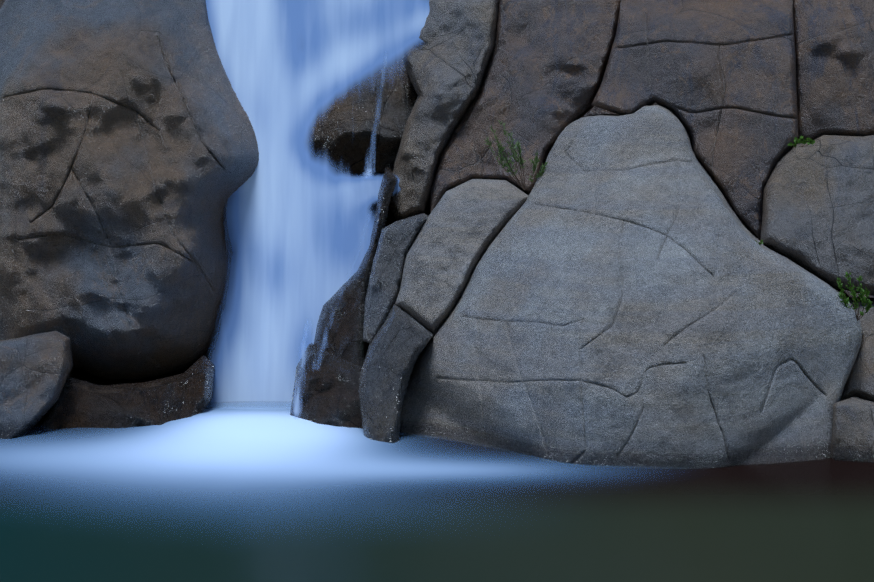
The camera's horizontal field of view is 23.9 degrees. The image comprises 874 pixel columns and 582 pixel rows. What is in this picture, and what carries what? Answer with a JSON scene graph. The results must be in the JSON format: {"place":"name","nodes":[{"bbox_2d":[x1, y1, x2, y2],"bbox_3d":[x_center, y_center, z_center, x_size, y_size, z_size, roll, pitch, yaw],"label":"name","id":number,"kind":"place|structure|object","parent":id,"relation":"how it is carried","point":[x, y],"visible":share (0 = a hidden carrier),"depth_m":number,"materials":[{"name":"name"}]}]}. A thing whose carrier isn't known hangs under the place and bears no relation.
{"place":"outdoors","nodes":[
{"label":"outdoors","id":0,"kind":"place"},
{"bbox_2d":[0,368,873,581],"bbox_3d":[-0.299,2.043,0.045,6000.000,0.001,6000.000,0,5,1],"label":"pool water","id":1,"kind":"structure","parent":0,"point":[807,521],"depth_m":10.13,"materials":[{"name":"liquid"}]},
{"bbox_2d":[0,331,75,440],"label":"rock","id":2,"kind":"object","parent":1,"relation":"in","point":[36,370],"depth_m":13.02,"materials":[{"name":"grey stone"}]},
{"bbox_2d":[41,354,214,430],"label":"wet rocks","id":3,"kind":"object","parent":1,"relation":"in","point":[84,403],"visible":0.56,"depth_m":13.40,"materials":[{"name":"stone"}]},
{"bbox_2d":[0,0,258,378],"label":"boulder","id":4,"kind":"object","parent":1,"relation":"in","point":[129,155],"visible":0.96,"depth_m":13.93,"materials":[{"name":"grey stone"}]},
{"bbox_2d":[170,171,429,374],"bbox_3d":[-1.193,-0.611,17.547,2.466,4.582,4.410,0,5,1],"label":"chute bed","id":5,"kind":"object","parent":1,"relation":"in","point":[215,342],"depth_m":15.95,"materials":[{"name":"black stone"}]},
{"bbox_2d":[206,0,429,408],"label":"waterfall","id":6,"kind":"object","parent":5,"relation":"on","point":[298,215],"visible":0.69,"depth_m":14.42,"materials":[{"name":"liquid"}]},
{"bbox_2d":[309,57,417,172],"bbox_3d":[-0.669,-1.557,16.794,1.164,1.229,3.520,0,5,1],"label":"rock","id":7,"kind":"object","parent":5,"relation":"on","point":[336,138],"visible":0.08,"depth_m":15.27,"materials":[{"name":"stone"}]},
{"bbox_2d":[363,211,429,343],"bbox_3d":[-0.292,-0.059,14.908,0.528,1.117,2.865,0,5,1],"label":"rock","id":8,"kind":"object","parent":5,"relation":"attached to","point":[396,240],"depth_m":13.59,"materials":[{"name":"grey stone"}]},
{"bbox_2d":[395,179,528,334],"bbox_3d":[0.213,-0.208,14.658,1.019,1.230,3.084,0,5,1],"label":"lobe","id":9,"kind":"object","parent":8,"relation":"attached to","point":[464,225],"visible":0.96,"depth_m":13.34,"materials":[{"name":"grey stone"}]},
{"bbox_2d":[430,0,620,213],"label":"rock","id":10,"kind":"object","parent":5,"relation":"attached to","point":[543,76],"depth_m":14.27,"materials":[{"name":"grey stone"}]},
{"bbox_2d":[389,0,498,220],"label":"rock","id":11,"kind":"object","parent":10,"relation":"attached to","point":[446,64],"depth_m":14.42,"materials":[{"name":"grey stone"}]},
{"bbox_2d":[290,343,362,428],"bbox_3d":[-0.679,0.894,14.483,0.711,1.260,3.154,0,5,-3],"label":"rock","id":12,"kind":"object","parent":1,"relation":"in","point":[329,386],"visible":0.31,"depth_m":13.21,"materials":[{"name":"stone"}]},
{"bbox_2d":[314,167,397,369],"bbox_3d":[-0.627,0.013,15.245,0.751,1.898,3.108,0,5,1],"label":"rock","id":13,"kind":"object","parent":12,"relation":"on","point":[343,338],"visible":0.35,"depth_m":13.99,"materials":[{"name":"grey stone"}]},
{"bbox_2d":[0,401,683,553],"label":"water foam","id":14,"kind":"object","parent":1,"relation":"on","point":[245,447],"visible":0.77,"depth_m":12.03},
{"bbox_2d":[287,51,387,419],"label":"water threads","id":15,"kind":"object","parent":14,"relation":"on","point":[296,403],"visible":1,"depth_m":13.26,"materials":[{"name":"white liquid"}]},
{"bbox_2d":[359,304,435,444],"bbox_3d":[-0.286,0.770,14.043,0.563,1.525,3.249,0,5,1],"label":"rock","id":16,"kind":"object","parent":1,"relation":"in","point":[402,339],"visible":0.73,"depth_m":12.83,"materials":[{"name":"grey stone"}]},
{"bbox_2d":[400,104,862,468],"bbox_3d":[1.406,0.255,13.762,3.387,3.007,4.218,0,5,1],"label":"boulder","id":17,"kind":"object","parent":1,"relation":"in","point":[635,294],"visible":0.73,"depth_m":12.19,"materials":[{"name":"grey stone"}]},
{"bbox_2d":[484,120,547,189],"bbox_3d":[0.505,-0.868,13.183,0.412,0.450,0.105,0,5,1],"label":"grass tuft","id":18,"kind":"object","parent":17,"relation":"on","point":[518,158],"visible":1,"depth_m":13.18,"materials":[{"name":"green plant"}]},
{"bbox_2d":[837,272,873,320],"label":"plant","id":19,"kind":"object","parent":17,"relation":"on","point":[842,296],"visible":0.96,"depth_m":12.51,"materials":[{"name":"green plant"}]},
{"bbox_2d":[831,397,873,461],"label":"rock","id":20,"kind":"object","parent":1,"relation":"in","point":[852,439],"depth_m":12.06,"materials":[{"name":"grey stone"}]},
{"bbox_2d":[840,297,873,401],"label":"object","id":21,"kind":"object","parent":1,"relation":"in","point":[860,382],"depth_m":13.12,"materials":[{"name":"grey stone"}]},
{"bbox_2d":[760,135,873,295],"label":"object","id":22,"kind":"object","parent":21,"relation":"on","point":[818,210],"depth_m":13.53,"materials":[{"name":"grey stone"}]},
{"bbox_2d":[592,0,798,239],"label":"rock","id":23,"kind":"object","parent":22,"relation":"on","point":[717,78],"depth_m":13.91,"materials":[{"name":"grey stone"}]},
{"bbox_2d":[788,136,814,146],"bbox_3d":[2.335,-0.957,13.208,0.173,0.076,0.115,1,5,14],"label":"plant","id":24,"kind":"object","parent":22,"relation":"on","point":[803,141],"visible":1,"depth_m":13.20,"materials":[{"name":"green plant"}]},
{"bbox_2d":[0,0,873,297],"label":"cliff backdrop","id":25,"kind":"structure","parent":0,"point":[594,110],"depth_m":18.36,"materials":[{"name":"black stone"}]},
{"bbox_2d":[793,0,873,141],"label":"rock","id":26,"kind":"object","parent":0,"point":[834,45],"depth_m":14.11,"materials":[{"name":"grey stone"}]}
]}

